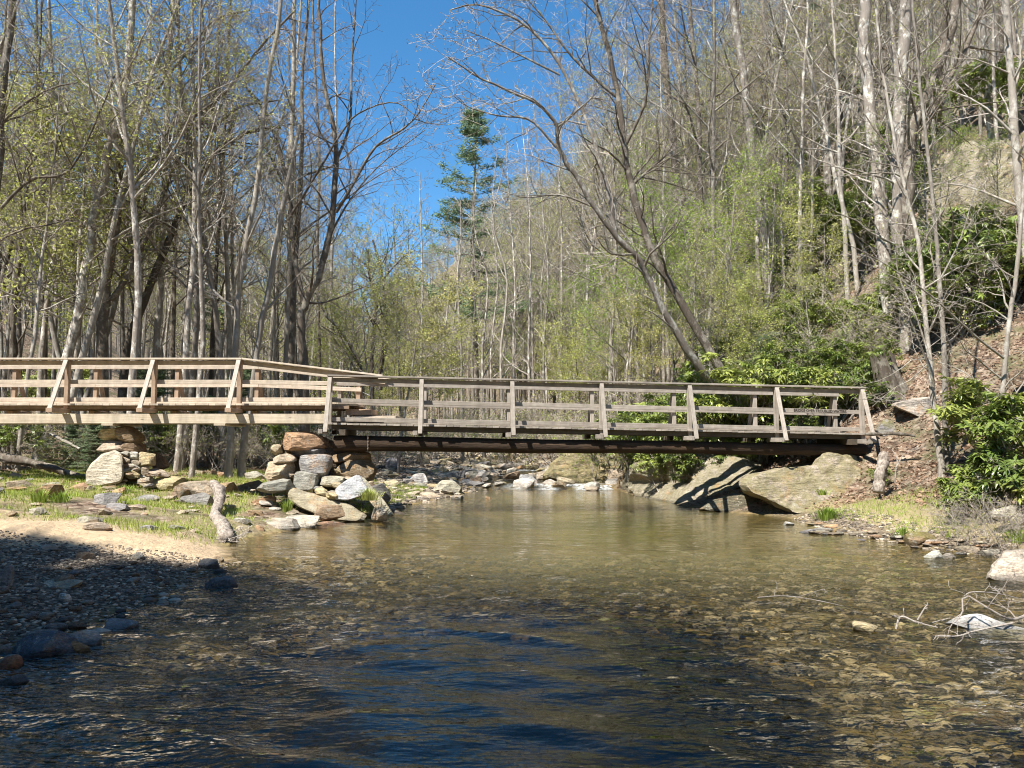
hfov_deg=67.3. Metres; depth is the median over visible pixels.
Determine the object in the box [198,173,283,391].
bare tree
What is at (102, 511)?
bank stone
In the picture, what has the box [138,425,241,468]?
brush
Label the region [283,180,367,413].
bare tree
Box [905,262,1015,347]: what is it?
rhododendron
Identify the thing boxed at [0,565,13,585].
bank stone
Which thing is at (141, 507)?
bank stone
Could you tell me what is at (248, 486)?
bank stone
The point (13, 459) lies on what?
fallen trunk
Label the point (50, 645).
boulder
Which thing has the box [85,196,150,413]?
bare tree
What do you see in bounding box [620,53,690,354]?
bare tree
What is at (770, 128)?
bare tree
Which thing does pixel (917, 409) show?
stone slab
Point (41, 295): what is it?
bare tree
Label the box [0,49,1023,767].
ground
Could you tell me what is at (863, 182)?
rhododendron
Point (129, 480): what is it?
pier stone
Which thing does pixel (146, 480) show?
pier stone
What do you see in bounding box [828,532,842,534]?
flat stone
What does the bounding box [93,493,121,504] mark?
bank stone
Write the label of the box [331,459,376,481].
pier stone
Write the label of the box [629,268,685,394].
understory tree
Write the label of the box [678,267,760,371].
understory tree
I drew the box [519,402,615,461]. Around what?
brush
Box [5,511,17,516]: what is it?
bank stone
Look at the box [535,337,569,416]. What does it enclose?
understory tree
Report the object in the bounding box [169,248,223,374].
bare tree
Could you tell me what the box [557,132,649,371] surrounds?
bare tree
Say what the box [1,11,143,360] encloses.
bare tree
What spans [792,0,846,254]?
bare tree
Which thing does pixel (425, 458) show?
stream rock
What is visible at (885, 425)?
boulder
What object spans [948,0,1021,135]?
bare tree
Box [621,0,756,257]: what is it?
bare tree
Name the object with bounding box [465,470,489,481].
stream rock
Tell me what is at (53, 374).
bare tree
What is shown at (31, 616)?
cobble
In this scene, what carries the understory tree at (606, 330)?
on the ground at (68, 531)
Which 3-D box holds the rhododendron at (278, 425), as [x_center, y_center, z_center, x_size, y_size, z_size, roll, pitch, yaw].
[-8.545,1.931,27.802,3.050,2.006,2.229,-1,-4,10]
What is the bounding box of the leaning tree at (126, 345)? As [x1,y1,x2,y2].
[83,46,312,426]
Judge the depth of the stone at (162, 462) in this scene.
16.70 m
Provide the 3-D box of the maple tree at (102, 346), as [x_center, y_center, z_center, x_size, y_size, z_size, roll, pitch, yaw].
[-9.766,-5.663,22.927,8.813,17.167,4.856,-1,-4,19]
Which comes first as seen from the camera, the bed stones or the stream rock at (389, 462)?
the bed stones
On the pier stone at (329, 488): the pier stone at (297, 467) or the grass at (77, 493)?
the pier stone at (297, 467)
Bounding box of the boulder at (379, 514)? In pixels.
[371,508,387,521]
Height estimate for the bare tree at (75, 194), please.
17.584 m
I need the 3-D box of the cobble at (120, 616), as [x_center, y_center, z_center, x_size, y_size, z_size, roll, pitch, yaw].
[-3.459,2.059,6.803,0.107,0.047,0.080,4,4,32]
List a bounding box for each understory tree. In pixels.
[0,59,176,379]
[0,73,220,328]
[0,76,161,452]
[2,181,45,289]
[3,45,185,441]
[6,231,96,349]
[22,0,264,469]
[89,185,209,360]
[213,229,310,376]
[296,201,430,416]
[297,259,418,463]
[305,321,347,414]
[306,308,365,411]
[307,273,394,416]
[309,283,358,416]
[314,284,380,405]
[315,326,378,433]
[316,339,382,415]
[321,232,394,391]
[328,319,390,435]
[355,299,409,415]
[356,255,456,456]
[357,245,488,472]
[362,349,402,415]
[365,259,466,431]
[366,352,405,408]
[366,357,413,435]
[374,375,416,417]
[384,344,431,431]
[391,304,488,464]
[479,310,527,401]
[519,277,581,421]
[525,265,583,413]
[529,235,615,439]
[530,341,565,419]
[534,308,616,420]
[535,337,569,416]
[545,349,596,420]
[551,284,650,413]
[559,331,608,413]
[564,338,596,419]
[566,244,629,367]
[568,290,600,403]
[569,181,687,404]
[569,247,626,379]
[575,330,617,415]
[577,281,643,413]
[586,288,638,422]
[595,200,697,402]
[595,226,700,403]
[597,214,649,312]
[604,281,690,395]
[604,315,641,404]
[611,130,716,394]
[614,301,669,393]
[622,138,755,362]
[629,192,698,382]
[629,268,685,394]
[640,218,782,369]
[641,238,712,381]
[646,179,722,363]
[647,186,760,340]
[658,234,699,358]
[662,126,790,362]
[667,244,738,360]
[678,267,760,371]
[684,108,773,258]
[686,219,747,363]
[692,149,777,328]
[700,238,782,333]
[712,264,789,423]
[713,155,826,328]
[715,256,781,332]
[722,298,763,365]
[727,154,817,290]
[732,113,822,333]
[741,98,795,188]
[741,163,798,251]
[746,261,826,406]
[776,203,856,333]
[834,104,922,273]
[863,34,974,247]
[914,104,970,238]
[931,125,979,168]
[961,97,1023,224]
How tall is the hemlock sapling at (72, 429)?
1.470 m
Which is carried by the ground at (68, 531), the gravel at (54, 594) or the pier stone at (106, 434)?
the gravel at (54, 594)
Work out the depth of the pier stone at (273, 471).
15.87 m
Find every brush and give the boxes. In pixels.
[0,392,63,456]
[11,425,101,469]
[39,413,116,465]
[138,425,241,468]
[155,425,272,472]
[203,412,321,469]
[234,425,323,468]
[264,412,364,443]
[293,395,388,439]
[320,426,417,467]
[358,407,458,462]
[364,431,416,465]
[366,396,470,455]
[404,407,495,461]
[406,397,521,461]
[429,389,547,457]
[441,410,556,464]
[446,399,561,461]
[457,391,584,471]
[479,391,619,459]
[489,398,617,471]
[492,378,620,459]
[512,392,648,462]
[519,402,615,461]
[552,391,667,439]
[560,415,638,481]
[565,395,641,439]
[613,355,706,415]
[727,341,838,404]
[738,311,903,368]
[772,318,897,367]
[777,332,879,383]
[799,313,910,354]
[802,260,938,353]
[892,217,1008,249]
[921,487,1023,553]
[921,497,1023,545]
[929,484,1023,550]
[938,170,1016,231]
[960,155,1016,220]
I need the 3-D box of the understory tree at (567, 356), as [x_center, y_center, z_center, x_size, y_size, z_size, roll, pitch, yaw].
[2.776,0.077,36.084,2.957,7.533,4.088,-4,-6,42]
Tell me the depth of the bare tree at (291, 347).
26.39 m
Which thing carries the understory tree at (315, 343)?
on the ground at (68, 531)
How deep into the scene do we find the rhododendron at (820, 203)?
36.73 m
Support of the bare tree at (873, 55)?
on the ground at (68, 531)
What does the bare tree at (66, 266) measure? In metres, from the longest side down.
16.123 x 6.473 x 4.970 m
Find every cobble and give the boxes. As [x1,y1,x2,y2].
[0,585,9,593]
[0,639,8,644]
[6,620,17,624]
[9,598,21,602]
[10,601,21,607]
[16,613,27,617]
[22,629,57,637]
[23,613,37,619]
[39,544,56,549]
[39,612,54,615]
[39,616,50,619]
[45,623,67,630]
[54,574,74,581]
[58,616,72,621]
[68,569,80,574]
[68,606,82,610]
[68,622,87,629]
[75,552,94,558]
[82,600,92,604]
[115,608,126,613]
[116,614,125,618]
[124,596,135,600]
[126,577,139,581]
[129,573,139,575]
[132,552,143,557]
[144,594,159,597]
[153,577,162,581]
[156,582,164,586]
[214,569,227,576]
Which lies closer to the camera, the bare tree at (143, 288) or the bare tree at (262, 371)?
the bare tree at (143, 288)
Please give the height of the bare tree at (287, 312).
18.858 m
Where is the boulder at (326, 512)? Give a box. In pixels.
[314,504,344,521]
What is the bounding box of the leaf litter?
[0,200,1023,517]
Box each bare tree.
[0,0,67,431]
[0,0,121,453]
[0,0,123,164]
[0,0,151,428]
[0,0,164,312]
[0,0,243,427]
[0,2,70,274]
[0,4,81,147]
[0,18,120,470]
[0,29,63,260]
[0,33,49,242]
[0,65,73,397]
[0,76,79,453]
[0,235,27,330]
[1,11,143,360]
[1,152,121,413]
[1,187,69,355]
[1,232,36,312]
[3,0,76,413]
[3,0,130,442]
[3,135,59,360]
[4,97,48,352]
[8,0,126,453]
[10,58,122,346]
[18,0,218,427]
[32,183,90,316]
[34,104,62,341]
[35,0,274,468]
[37,249,99,353]
[45,0,279,454]
[45,167,78,342]
[49,3,196,344]
[50,179,88,378]
[52,0,303,469]
[60,205,128,341]
[64,51,181,438]
[68,1,129,442]
[76,0,329,471]
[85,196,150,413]
[87,0,313,477]
[88,251,128,379]
[95,0,190,449]
[100,88,240,433]
[109,234,141,390]
[111,102,213,360]
[111,167,184,336]
[112,179,188,370]
[114,144,252,394]
[116,160,183,360]
[119,0,327,465]
[122,0,183,341]
[125,5,267,360]
[125,204,204,431]
[129,161,205,434]
[138,0,296,451]
[146,80,239,397]
[147,1,237,454]
[147,288,182,397]
[152,0,229,449]
[163,0,307,477]
[164,214,242,441]
[165,61,286,394]
[169,236,223,378]
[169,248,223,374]
[176,84,286,397]
[177,0,257,459]
[177,188,272,360]
[178,168,256,396]
[179,0,358,457]
[186,0,376,413]
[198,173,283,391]
[204,113,287,450]
[210,194,304,388]
[212,154,330,397]
[215,103,325,477]
[216,0,447,430]
[217,203,281,346]
[218,96,326,397]
[219,78,341,412]
[223,145,334,456]
[235,110,366,413]
[239,234,283,359]
[241,0,351,430]
[243,209,310,360]
[245,269,283,374]
[249,143,386,366]
[251,160,351,349]
[264,0,319,453]
[264,125,364,397]
[277,270,393,451]
[279,228,327,350]
[281,228,338,356]
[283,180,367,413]
[302,0,352,413]
[304,175,407,384]
[305,260,341,413]
[309,215,371,350]
[312,0,363,436]
[368,273,428,410]
[388,261,429,397]
[403,168,448,452]
[407,188,484,459]
[416,207,484,455]
[424,225,477,453]
[453,149,506,436]
[454,165,511,456]
[466,157,544,462]
[470,137,533,419]
[475,0,765,442]
[479,139,575,434]
[491,213,566,415]
[494,122,542,458]
[495,143,601,418]
[497,100,555,456]
[500,29,646,420]
[504,89,578,453]
[506,167,586,413]
[507,172,583,418]
[515,16,691,404]
[515,267,553,410]
[521,128,647,419]
[524,15,658,403]
[524,84,655,398]
[527,170,592,398]
[533,172,602,364]
[536,0,672,418]
[536,0,716,402]
[538,40,661,367]
[542,127,643,403]
[549,169,619,380]
[553,113,633,373]
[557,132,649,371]
[561,176,647,403]
[562,149,604,310]
[563,45,681,383]
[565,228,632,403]
[567,84,661,383]
[568,0,731,397]
[569,178,623,403]
[570,115,659,292]
[576,0,709,381]
[576,44,688,401]
[588,0,848,366]
[594,82,672,297]
[605,0,857,346]
[618,149,671,351]
[618,176,685,381]
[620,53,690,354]
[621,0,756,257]
[630,0,737,340]
[630,113,672,212]
[634,0,761,355]
[636,92,708,332]
[637,0,761,353]
[650,84,707,253]
[652,0,770,166]
[652,81,699,327]
[657,48,729,205]
[658,63,722,184]
[658,98,738,248]
[659,0,792,335]
[659,1,782,296]
[663,0,761,166]
[664,0,806,330]
[665,19,773,325]
[668,13,759,222]
[675,0,800,260]
[685,0,911,300]
[687,0,842,334]
[694,0,803,339]
[702,0,843,201]
[704,4,824,206]
[707,51,776,188]
[712,1,799,253]
[718,0,912,292]
[718,111,759,249]
[719,0,801,210]
[720,1,794,188]
[725,9,805,276]
[735,0,880,291]
[744,48,829,335]
[746,0,890,270]
[749,0,805,267]
[750,1,796,198]
[755,75,800,198]
[759,0,895,195]
[766,0,937,299]
[773,0,941,275]
[778,0,859,298]
[779,0,941,124]
[782,16,816,190]
[788,0,885,153]
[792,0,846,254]
[800,0,893,76]
[804,0,953,349]
[809,0,861,240]
[813,0,996,355]
[828,4,939,166]
[829,1,918,176]
[836,0,952,186]
[838,2,892,159]
[841,0,958,172]
[848,0,938,79]
[851,1,938,163]
[854,0,969,162]
[870,2,894,143]
[871,0,958,132]
[871,1,898,111]
[873,0,937,148]
[881,0,997,159]
[886,0,986,149]
[887,5,941,81]
[888,0,971,74]
[897,1,972,132]
[905,0,1023,271]
[911,3,950,73]
[916,1,971,134]
[929,2,968,55]
[931,0,973,110]
[932,0,1022,139]
[938,0,1019,93]
[940,0,951,151]
[940,0,975,68]
[946,0,1018,140]
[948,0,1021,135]
[966,0,973,65]
[966,0,986,63]
[990,0,1019,131]
[993,0,1003,125]
[1007,16,1023,140]
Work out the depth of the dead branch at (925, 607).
5.98 m
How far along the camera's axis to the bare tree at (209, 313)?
48.35 m
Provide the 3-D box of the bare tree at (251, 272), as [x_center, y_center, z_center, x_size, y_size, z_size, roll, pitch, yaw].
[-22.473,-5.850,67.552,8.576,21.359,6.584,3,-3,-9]
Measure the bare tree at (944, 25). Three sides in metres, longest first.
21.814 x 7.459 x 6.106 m
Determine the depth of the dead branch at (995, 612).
6.33 m
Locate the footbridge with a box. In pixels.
[318,375,876,455]
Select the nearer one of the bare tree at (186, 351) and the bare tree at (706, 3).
the bare tree at (186, 351)
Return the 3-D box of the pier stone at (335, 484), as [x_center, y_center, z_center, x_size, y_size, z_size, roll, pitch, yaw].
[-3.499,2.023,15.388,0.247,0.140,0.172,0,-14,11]
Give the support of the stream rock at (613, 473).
on the ground at (68, 531)
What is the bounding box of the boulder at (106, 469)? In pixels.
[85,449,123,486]
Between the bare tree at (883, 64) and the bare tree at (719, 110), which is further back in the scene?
the bare tree at (883, 64)
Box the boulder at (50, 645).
[12,631,77,671]
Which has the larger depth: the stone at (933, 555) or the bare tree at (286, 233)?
the bare tree at (286, 233)
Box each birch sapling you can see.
[784,133,1023,409]
[832,0,988,476]
[846,0,1023,470]
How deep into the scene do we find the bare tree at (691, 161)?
48.40 m
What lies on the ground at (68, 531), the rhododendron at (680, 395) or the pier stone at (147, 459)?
the rhododendron at (680, 395)
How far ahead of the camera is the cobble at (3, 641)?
5.82 m
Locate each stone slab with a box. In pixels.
[286,488,366,521]
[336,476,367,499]
[361,476,392,516]
[621,454,763,503]
[699,493,759,511]
[737,453,861,512]
[892,396,939,415]
[945,616,1023,641]
[983,548,1023,586]
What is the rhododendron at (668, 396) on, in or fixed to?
on the ground at (68, 531)
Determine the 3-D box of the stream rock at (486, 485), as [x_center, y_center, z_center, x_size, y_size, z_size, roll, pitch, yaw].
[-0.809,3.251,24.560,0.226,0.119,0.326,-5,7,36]
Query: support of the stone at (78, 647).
on the bed stones
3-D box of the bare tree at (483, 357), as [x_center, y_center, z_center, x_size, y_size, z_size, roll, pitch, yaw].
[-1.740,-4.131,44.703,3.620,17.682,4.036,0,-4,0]
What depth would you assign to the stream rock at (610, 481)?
24.99 m
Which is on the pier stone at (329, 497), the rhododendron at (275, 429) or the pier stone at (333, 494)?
the pier stone at (333, 494)
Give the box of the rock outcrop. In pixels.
[918,140,1023,241]
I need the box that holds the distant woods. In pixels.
[4,0,1023,435]
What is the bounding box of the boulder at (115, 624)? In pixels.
[103,618,138,634]
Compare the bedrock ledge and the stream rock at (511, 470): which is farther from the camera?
the stream rock at (511, 470)
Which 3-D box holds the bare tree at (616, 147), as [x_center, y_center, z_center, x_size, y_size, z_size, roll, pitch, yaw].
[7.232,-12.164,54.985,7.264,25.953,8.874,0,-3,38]
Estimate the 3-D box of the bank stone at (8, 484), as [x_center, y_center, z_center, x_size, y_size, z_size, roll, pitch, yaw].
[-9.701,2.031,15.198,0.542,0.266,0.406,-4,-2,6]
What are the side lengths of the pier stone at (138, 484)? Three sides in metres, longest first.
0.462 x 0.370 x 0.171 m
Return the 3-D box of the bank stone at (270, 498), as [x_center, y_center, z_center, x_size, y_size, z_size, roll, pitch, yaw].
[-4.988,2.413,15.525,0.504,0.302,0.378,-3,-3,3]
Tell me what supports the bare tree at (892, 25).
on the ground at (68, 531)
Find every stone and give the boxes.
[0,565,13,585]
[0,644,11,656]
[0,655,24,679]
[0,674,28,693]
[5,480,35,487]
[5,487,27,489]
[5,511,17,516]
[9,472,21,477]
[29,502,43,505]
[29,507,46,514]
[35,484,66,498]
[44,579,82,588]
[58,593,71,601]
[70,482,87,490]
[71,640,89,661]
[77,516,103,522]
[82,522,109,530]
[86,485,96,490]
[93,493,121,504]
[97,428,116,439]
[97,439,123,452]
[98,508,111,514]
[101,486,115,489]
[106,503,128,510]
[112,483,126,486]
[112,487,125,493]
[115,426,145,443]
[119,450,138,482]
[120,442,146,452]
[121,451,129,456]
[122,457,130,463]
[124,463,141,470]
[124,470,141,478]
[128,504,145,510]
[129,452,138,459]
[131,460,140,464]
[131,494,158,500]
[133,482,152,487]
[137,475,153,482]
[138,452,155,466]
[140,525,158,529]
[141,465,150,476]
[143,484,155,487]
[148,468,169,476]
[152,452,169,469]
[153,476,185,490]
[160,495,176,499]
[168,525,185,529]
[172,484,188,498]
[177,510,188,513]
[180,480,213,495]
[180,492,213,505]
[198,558,219,568]
[210,470,223,476]
[214,556,223,562]
[220,482,238,493]
[234,518,250,524]
[236,526,249,532]
[238,480,262,491]
[244,471,264,479]
[248,510,263,515]
[251,496,276,504]
[255,525,264,530]
[259,500,273,504]
[262,518,300,530]
[264,461,294,480]
[269,507,281,509]
[271,444,282,455]
[272,444,337,487]
[273,453,296,463]
[282,431,329,450]
[286,509,298,514]
[286,515,319,528]
[291,448,325,456]
[293,471,319,490]
[299,454,332,479]
[312,474,336,492]
[314,486,326,492]
[316,490,326,495]
[318,521,344,525]
[320,476,345,486]
[325,440,344,465]
[326,493,336,499]
[327,492,337,497]
[330,482,341,487]
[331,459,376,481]
[332,451,371,463]
[783,521,793,526]
[799,529,815,533]
[809,531,827,535]
[814,527,832,530]
[824,524,837,527]
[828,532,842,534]
[848,531,866,534]
[867,531,879,533]
[869,535,881,538]
[922,543,934,546]
[923,550,944,562]
[924,541,948,544]
[943,553,955,559]
[953,546,974,550]
[954,537,970,540]
[958,548,980,552]
[978,549,1001,556]
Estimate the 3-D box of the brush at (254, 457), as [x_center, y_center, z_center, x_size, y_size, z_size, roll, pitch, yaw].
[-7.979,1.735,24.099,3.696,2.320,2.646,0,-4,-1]
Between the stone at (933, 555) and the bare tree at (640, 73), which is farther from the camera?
the bare tree at (640, 73)
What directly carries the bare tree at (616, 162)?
on the ground at (68, 531)
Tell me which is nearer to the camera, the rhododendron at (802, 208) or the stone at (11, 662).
the stone at (11, 662)
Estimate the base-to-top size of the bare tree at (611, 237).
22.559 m
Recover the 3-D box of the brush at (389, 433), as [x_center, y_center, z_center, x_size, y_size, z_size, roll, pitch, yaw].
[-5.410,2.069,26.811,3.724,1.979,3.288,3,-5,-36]
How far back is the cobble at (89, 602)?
7.02 m
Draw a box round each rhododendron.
[0,412,46,469]
[22,360,89,397]
[22,369,57,426]
[142,411,226,465]
[145,411,213,465]
[163,411,254,464]
[206,395,283,460]
[248,425,290,465]
[249,412,319,456]
[266,425,322,449]
[294,411,335,437]
[582,417,635,471]
[606,413,652,470]
[610,379,699,422]
[611,402,667,459]
[627,405,717,476]
[630,454,671,491]
[653,374,734,406]
[659,396,762,454]
[660,437,743,482]
[672,350,781,397]
[675,322,751,382]
[676,352,842,465]
[676,393,773,460]
[683,393,749,454]
[688,317,802,382]
[716,240,774,279]
[723,430,778,462]
[726,373,802,457]
[730,253,805,318]
[738,333,868,408]
[740,353,865,442]
[742,316,817,358]
[754,218,809,274]
[758,284,878,352]
[760,335,842,419]
[765,405,824,459]
[770,261,840,328]
[779,216,838,274]
[780,148,859,194]
[783,193,823,245]
[791,176,872,243]
[795,333,904,399]
[797,208,892,285]
[803,348,904,426]
[808,180,887,238]
[811,287,895,342]
[812,186,891,270]
[817,115,856,160]
[817,122,918,184]
[826,299,898,350]
[844,150,943,225]
[865,468,892,488]
[872,272,935,322]
[873,258,946,329]
[878,90,963,145]
[884,228,1023,334]
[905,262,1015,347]
[911,64,974,126]
[917,200,1021,302]
[921,209,989,290]
[926,372,1023,452]
[934,463,1000,523]
[943,437,1023,521]
[950,64,1023,124]
[950,247,1023,323]
[953,386,1023,485]
[958,50,1023,130]
[1012,476,1023,504]
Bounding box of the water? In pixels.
[0,452,1023,767]
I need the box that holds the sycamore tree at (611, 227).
[402,0,763,463]
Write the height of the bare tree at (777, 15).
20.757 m
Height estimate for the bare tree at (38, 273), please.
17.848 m
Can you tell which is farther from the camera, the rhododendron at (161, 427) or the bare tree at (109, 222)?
the bare tree at (109, 222)
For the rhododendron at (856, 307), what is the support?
on the ground at (68, 531)
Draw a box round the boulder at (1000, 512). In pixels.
[990,505,1023,524]
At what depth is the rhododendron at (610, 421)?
25.47 m
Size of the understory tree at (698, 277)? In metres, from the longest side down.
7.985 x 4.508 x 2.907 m
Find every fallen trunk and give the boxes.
[0,453,79,476]
[49,433,80,449]
[865,432,914,436]
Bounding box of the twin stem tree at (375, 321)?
[333,187,480,455]
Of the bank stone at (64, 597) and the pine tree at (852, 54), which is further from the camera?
the pine tree at (852, 54)
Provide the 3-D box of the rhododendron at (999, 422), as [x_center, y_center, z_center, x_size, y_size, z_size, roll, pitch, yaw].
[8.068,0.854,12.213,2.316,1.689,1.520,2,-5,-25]
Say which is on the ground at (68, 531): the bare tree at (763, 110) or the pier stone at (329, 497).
the bare tree at (763, 110)
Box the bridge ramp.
[0,358,401,426]
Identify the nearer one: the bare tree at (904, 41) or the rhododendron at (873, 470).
the rhododendron at (873, 470)
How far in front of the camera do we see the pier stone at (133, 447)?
16.18 m
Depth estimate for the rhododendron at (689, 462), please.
19.33 m
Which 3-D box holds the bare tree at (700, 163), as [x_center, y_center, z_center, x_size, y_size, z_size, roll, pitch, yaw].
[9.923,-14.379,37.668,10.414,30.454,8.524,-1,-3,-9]
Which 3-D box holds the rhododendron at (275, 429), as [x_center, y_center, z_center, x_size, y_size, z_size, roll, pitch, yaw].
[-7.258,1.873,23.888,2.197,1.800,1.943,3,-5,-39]
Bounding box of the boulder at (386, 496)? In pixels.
[372,482,390,505]
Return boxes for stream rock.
[380,470,392,474]
[384,480,398,485]
[385,457,396,468]
[387,473,399,477]
[403,479,413,482]
[407,491,419,494]
[410,473,427,483]
[413,482,426,486]
[416,453,429,463]
[420,492,442,498]
[432,467,448,471]
[433,480,461,492]
[434,473,458,478]
[439,457,451,462]
[440,490,452,493]
[451,495,463,499]
[456,469,474,477]
[461,479,484,485]
[463,458,478,463]
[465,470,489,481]
[469,471,492,481]
[470,476,481,481]
[472,464,494,469]
[478,461,489,464]
[479,464,493,470]
[481,477,488,482]
[482,483,490,487]
[486,469,499,479]
[491,465,500,469]
[493,482,502,485]
[500,463,516,471]
[500,471,519,481]
[506,467,516,473]
[513,478,534,490]
[516,465,525,470]
[519,474,538,487]
[526,464,537,470]
[534,471,544,482]
[535,454,550,460]
[540,461,549,467]
[542,479,556,489]
[551,481,565,487]
[557,477,574,486]
[583,482,600,490]
[585,486,598,490]
[605,478,617,484]
[607,469,624,478]
[617,475,624,487]
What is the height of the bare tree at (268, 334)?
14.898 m
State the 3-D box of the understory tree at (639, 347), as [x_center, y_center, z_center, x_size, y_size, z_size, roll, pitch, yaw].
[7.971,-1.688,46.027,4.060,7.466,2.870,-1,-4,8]
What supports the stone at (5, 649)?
on the ground at (68, 531)
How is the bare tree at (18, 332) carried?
on the ground at (68, 531)
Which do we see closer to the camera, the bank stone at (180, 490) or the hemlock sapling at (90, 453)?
the bank stone at (180, 490)
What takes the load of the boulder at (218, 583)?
on the ground at (68, 531)
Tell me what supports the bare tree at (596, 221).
on the ground at (68, 531)
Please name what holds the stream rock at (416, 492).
on the ground at (68, 531)
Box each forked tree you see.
[213,0,466,431]
[818,0,1023,352]
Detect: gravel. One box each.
[0,530,259,701]
[253,451,500,520]
[766,508,1022,570]
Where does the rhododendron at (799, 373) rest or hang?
on the ground at (68, 531)
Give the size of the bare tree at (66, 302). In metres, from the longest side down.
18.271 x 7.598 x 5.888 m
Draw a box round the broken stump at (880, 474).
[873,451,889,493]
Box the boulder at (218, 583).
[204,576,238,596]
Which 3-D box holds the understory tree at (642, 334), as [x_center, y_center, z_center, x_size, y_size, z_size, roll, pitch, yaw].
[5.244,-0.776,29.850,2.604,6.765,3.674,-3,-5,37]
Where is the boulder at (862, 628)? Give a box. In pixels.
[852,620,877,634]
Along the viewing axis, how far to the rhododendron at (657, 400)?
25.07 m
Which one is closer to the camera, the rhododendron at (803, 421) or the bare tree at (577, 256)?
the rhododendron at (803, 421)
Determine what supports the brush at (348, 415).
on the ground at (68, 531)
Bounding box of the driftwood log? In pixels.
[208,479,251,542]
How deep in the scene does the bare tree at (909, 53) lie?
41.92 m
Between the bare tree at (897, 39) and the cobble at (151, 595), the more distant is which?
the bare tree at (897, 39)
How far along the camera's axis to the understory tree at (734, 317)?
24.99 m
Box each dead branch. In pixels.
[757,580,854,613]
[872,392,922,408]
[891,450,907,482]
[892,602,1012,642]
[941,571,1023,642]
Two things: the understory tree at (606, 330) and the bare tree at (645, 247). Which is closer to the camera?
the understory tree at (606, 330)
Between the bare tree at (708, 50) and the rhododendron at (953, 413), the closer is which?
the rhododendron at (953, 413)
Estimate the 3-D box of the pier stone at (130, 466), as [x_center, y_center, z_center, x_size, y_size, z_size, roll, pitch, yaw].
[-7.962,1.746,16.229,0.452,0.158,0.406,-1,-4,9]
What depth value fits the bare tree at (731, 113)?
41.83 m
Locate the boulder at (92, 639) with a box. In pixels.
[70,630,101,655]
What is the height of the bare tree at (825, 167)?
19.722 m
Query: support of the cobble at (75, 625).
on the gravel at (54, 594)
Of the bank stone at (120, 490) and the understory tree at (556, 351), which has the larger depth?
the understory tree at (556, 351)
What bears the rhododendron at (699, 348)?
on the ground at (68, 531)
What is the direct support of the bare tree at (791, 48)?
on the ground at (68, 531)
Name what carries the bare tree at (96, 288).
on the ground at (68, 531)
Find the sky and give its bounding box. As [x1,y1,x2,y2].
[0,0,1023,330]
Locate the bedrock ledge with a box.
[542,453,639,482]
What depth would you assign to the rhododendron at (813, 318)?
24.93 m
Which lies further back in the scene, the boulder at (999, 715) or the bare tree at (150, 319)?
the bare tree at (150, 319)
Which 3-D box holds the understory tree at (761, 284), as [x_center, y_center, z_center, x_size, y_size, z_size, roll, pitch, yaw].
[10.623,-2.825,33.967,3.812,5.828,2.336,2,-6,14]
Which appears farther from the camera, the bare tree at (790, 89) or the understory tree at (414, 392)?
the bare tree at (790, 89)
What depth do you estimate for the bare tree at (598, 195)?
39.07 m
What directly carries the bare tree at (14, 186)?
on the ground at (68, 531)
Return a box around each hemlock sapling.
[25,413,62,461]
[50,425,87,468]
[65,425,110,471]
[114,369,175,459]
[214,369,269,452]
[742,332,779,372]
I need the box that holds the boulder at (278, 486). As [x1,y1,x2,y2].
[257,479,294,493]
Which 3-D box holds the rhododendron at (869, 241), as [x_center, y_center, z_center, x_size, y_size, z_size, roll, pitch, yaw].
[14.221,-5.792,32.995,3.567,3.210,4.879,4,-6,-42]
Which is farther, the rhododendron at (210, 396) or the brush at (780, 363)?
the rhododendron at (210, 396)
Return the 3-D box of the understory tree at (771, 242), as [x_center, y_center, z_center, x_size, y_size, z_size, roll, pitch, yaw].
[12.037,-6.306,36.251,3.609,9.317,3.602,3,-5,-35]
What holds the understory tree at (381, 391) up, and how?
on the ground at (68, 531)
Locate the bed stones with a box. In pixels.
[0,544,1023,767]
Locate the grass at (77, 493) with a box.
[0,453,995,546]
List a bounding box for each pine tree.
[394,107,537,437]
[667,102,730,322]
[773,0,880,189]
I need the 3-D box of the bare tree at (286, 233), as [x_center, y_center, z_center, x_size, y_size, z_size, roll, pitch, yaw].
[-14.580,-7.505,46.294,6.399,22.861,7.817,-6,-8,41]
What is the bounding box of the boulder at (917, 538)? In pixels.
[903,531,935,545]
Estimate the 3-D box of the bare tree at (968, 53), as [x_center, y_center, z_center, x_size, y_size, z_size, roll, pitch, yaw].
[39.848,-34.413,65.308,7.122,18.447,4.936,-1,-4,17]
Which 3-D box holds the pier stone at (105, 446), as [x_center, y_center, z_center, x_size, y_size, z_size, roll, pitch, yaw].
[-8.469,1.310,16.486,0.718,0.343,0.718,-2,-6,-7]
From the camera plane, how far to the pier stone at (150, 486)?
15.81 m
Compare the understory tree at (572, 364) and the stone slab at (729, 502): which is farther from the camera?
the understory tree at (572, 364)
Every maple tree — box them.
[0,0,186,459]
[40,0,332,458]
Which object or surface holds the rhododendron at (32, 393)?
on the ground at (68, 531)
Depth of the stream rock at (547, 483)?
24.84 m
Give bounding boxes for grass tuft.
[12,488,60,502]
[48,490,73,502]
[104,485,147,492]
[279,498,295,512]
[353,487,384,500]
[807,505,844,520]
[816,488,830,494]
[889,525,914,537]
[993,527,1023,543]
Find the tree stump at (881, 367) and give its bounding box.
[870,347,908,403]
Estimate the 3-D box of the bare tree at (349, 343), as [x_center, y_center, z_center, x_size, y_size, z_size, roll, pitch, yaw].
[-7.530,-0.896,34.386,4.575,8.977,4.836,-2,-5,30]
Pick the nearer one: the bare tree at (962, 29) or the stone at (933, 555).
the stone at (933, 555)

